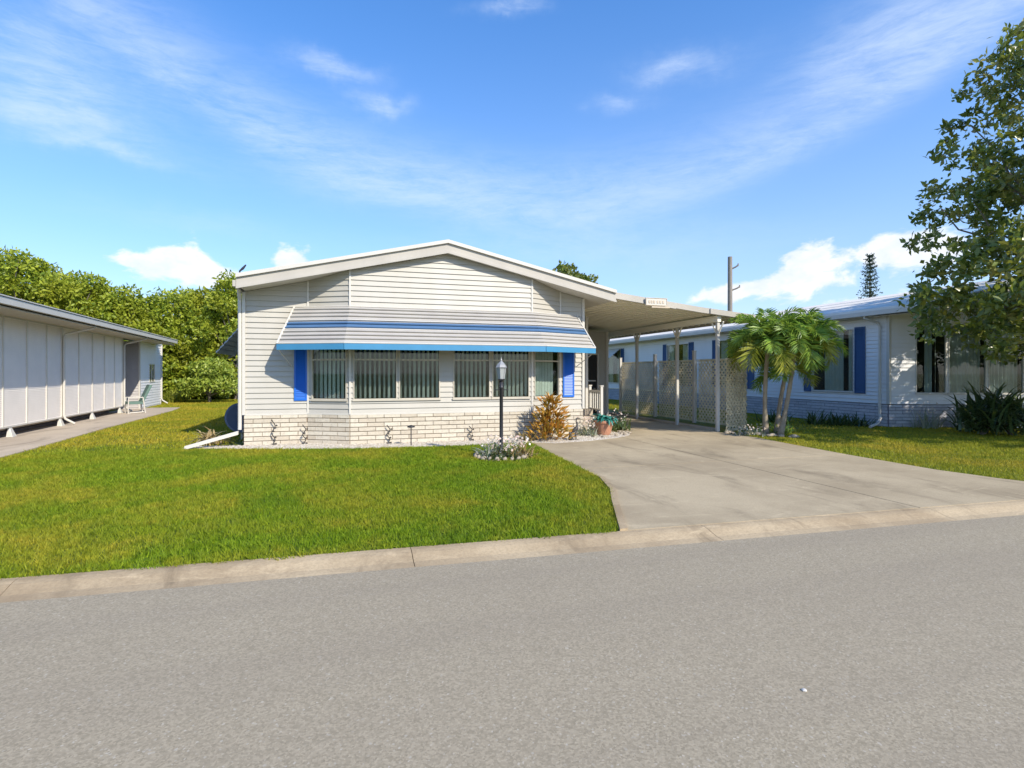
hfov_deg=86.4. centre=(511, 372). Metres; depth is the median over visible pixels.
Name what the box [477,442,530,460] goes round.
flowering plant
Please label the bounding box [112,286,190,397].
broadleaf tree
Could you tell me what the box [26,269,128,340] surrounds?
broadleaf tree
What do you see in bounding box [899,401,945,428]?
silvery plant
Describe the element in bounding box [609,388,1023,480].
lawn
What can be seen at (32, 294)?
broadleaf tree
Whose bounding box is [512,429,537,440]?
flowering plant
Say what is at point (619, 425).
potted shrub
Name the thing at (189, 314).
broadleaf tree
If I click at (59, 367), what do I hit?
neighbour home
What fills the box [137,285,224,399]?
broadleaf tree
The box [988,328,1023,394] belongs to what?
window
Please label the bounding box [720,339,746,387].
window
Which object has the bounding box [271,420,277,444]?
wall ornament
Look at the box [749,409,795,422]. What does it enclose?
spiky plant
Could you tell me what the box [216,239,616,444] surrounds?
mobile home
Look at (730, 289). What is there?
utility pole
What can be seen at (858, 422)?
spiky plant
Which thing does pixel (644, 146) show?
sky
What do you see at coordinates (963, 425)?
silvery plant
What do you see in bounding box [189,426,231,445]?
dry plant
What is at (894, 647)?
road
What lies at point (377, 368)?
window
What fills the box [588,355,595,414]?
door
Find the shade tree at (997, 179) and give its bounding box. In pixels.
[891,17,1023,365]
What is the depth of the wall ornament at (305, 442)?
12.15 m
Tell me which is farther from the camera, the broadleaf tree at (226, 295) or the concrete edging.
the broadleaf tree at (226, 295)
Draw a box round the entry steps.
[583,385,603,429]
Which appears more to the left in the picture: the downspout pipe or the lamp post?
the downspout pipe
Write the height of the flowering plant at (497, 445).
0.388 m
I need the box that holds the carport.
[585,292,754,431]
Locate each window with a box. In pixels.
[149,363,154,382]
[310,349,360,400]
[352,349,397,400]
[398,350,440,400]
[452,351,490,399]
[491,351,530,398]
[516,351,560,398]
[609,349,620,383]
[667,343,687,385]
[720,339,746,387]
[811,329,853,392]
[915,325,947,394]
[948,325,986,394]
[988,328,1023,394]
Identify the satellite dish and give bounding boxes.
[224,403,243,439]
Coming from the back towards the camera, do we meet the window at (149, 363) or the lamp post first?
the window at (149, 363)
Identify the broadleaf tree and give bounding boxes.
[0,244,49,304]
[0,255,89,309]
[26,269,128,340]
[77,283,171,377]
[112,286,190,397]
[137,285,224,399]
[162,285,237,398]
[184,269,241,398]
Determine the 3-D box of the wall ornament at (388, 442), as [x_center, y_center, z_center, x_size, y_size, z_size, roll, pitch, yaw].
[-2.763,1.383,12.273,0.142,0.437,0.066,0,0,-17]
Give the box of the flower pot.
[588,414,619,434]
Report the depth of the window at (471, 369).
13.12 m
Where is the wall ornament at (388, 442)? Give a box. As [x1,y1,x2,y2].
[386,425,391,443]
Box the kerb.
[0,500,1023,602]
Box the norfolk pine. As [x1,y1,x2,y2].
[856,253,880,298]
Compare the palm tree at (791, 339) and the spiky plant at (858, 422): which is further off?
the spiky plant at (858, 422)
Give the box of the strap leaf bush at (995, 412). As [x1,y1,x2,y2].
[927,379,1023,435]
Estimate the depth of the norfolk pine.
59.90 m
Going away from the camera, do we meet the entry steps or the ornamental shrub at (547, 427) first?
the ornamental shrub at (547, 427)
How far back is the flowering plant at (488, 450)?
10.28 m
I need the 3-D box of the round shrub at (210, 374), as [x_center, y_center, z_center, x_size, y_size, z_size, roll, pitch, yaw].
[-16.348,0.359,29.812,3.478,2.595,3.513,0,0,-17]
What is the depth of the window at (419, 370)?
12.76 m
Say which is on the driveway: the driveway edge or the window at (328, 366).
the driveway edge
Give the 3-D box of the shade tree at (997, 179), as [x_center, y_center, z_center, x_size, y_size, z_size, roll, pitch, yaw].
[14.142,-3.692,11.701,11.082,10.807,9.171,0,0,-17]
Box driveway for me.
[532,414,1023,530]
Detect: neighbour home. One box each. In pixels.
[0,294,177,436]
[609,279,1023,427]
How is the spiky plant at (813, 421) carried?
on the lawn at (723, 428)
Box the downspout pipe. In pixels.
[184,431,238,448]
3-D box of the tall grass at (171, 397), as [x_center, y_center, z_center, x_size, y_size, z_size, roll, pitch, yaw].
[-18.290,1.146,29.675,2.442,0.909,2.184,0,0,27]
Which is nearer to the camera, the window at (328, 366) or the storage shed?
the window at (328, 366)
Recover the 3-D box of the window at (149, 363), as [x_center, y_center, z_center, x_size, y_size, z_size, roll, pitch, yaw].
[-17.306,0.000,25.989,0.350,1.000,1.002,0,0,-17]
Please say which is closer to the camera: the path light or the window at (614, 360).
the path light
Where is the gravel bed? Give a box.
[195,432,626,449]
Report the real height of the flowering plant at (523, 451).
0.395 m
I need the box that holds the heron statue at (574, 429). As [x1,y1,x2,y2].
[571,417,580,439]
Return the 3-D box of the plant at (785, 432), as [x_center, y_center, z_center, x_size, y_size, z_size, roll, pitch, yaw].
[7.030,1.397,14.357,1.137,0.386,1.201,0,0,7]
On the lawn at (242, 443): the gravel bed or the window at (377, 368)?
the gravel bed
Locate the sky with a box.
[0,0,1023,314]
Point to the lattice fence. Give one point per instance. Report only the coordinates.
(736, 400)
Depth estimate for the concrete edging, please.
17.23 m
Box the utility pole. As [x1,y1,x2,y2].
[728,256,739,310]
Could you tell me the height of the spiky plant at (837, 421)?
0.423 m
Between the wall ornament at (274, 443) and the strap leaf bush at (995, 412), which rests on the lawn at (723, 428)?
the strap leaf bush at (995, 412)
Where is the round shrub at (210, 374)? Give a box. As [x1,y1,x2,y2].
[171,356,237,401]
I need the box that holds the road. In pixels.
[0,515,1023,767]
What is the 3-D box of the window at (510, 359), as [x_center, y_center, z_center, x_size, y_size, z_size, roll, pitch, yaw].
[-0.112,-0.110,13.469,0.980,1.620,0.675,0,0,-17]
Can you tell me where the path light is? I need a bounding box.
[407,425,414,444]
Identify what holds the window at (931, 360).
in the neighbour home at (889, 371)
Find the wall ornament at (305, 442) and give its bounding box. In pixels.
[302,425,307,443]
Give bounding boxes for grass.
[161,389,191,402]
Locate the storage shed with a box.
[588,330,608,415]
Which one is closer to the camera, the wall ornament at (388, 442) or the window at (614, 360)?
the wall ornament at (388, 442)
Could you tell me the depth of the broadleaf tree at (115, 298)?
31.53 m
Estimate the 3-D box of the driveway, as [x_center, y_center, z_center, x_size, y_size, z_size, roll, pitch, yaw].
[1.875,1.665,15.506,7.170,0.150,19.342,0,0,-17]
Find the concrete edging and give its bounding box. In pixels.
[609,412,714,430]
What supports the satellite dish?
on the lawn at (242, 443)
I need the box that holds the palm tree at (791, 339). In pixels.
[723,305,849,434]
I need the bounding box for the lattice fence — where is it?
[619,351,746,430]
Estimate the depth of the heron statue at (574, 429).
12.93 m
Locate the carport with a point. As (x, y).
(628, 315)
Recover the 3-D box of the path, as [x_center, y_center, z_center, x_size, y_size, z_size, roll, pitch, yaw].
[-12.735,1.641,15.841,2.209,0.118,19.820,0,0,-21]
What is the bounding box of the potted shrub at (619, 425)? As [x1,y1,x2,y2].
[588,408,631,431]
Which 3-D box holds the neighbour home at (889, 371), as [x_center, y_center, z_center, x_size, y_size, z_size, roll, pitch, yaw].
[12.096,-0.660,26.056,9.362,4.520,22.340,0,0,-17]
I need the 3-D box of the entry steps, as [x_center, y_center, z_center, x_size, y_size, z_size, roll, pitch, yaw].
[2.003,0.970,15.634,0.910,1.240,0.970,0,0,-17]
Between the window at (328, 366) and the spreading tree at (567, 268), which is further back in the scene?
the spreading tree at (567, 268)
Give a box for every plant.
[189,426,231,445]
[472,434,523,457]
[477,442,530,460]
[478,436,520,453]
[495,435,539,457]
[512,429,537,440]
[576,416,600,436]
[725,424,765,436]
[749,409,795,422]
[755,419,800,434]
[797,408,833,424]
[820,411,868,425]
[839,413,876,426]
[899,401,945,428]
[940,407,966,428]
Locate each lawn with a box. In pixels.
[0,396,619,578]
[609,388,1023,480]
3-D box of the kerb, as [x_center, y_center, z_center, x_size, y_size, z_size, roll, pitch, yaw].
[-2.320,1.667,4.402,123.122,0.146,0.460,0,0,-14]
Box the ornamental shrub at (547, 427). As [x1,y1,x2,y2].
[525,390,576,439]
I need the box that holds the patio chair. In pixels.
[125,384,151,413]
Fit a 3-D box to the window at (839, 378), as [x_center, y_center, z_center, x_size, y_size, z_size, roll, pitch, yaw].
[10.875,-0.400,18.104,0.675,2.200,1.630,0,0,-17]
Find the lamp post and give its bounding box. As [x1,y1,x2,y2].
[494,357,507,455]
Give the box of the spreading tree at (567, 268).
[552,260,598,283]
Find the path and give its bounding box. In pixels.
[0,407,179,456]
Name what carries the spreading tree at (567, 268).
on the lawn at (723, 428)
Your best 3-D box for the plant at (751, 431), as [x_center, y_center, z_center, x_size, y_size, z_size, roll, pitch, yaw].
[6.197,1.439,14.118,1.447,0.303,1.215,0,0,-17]
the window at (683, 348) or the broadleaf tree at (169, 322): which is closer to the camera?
the window at (683, 348)
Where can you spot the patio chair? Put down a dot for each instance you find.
(144, 394)
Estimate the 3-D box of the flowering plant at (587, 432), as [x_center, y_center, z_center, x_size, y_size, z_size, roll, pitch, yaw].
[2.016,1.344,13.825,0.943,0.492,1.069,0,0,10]
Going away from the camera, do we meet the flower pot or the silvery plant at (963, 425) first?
the flower pot
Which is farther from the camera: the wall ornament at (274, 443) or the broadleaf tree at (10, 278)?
the broadleaf tree at (10, 278)
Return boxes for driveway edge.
[599,476,626,530]

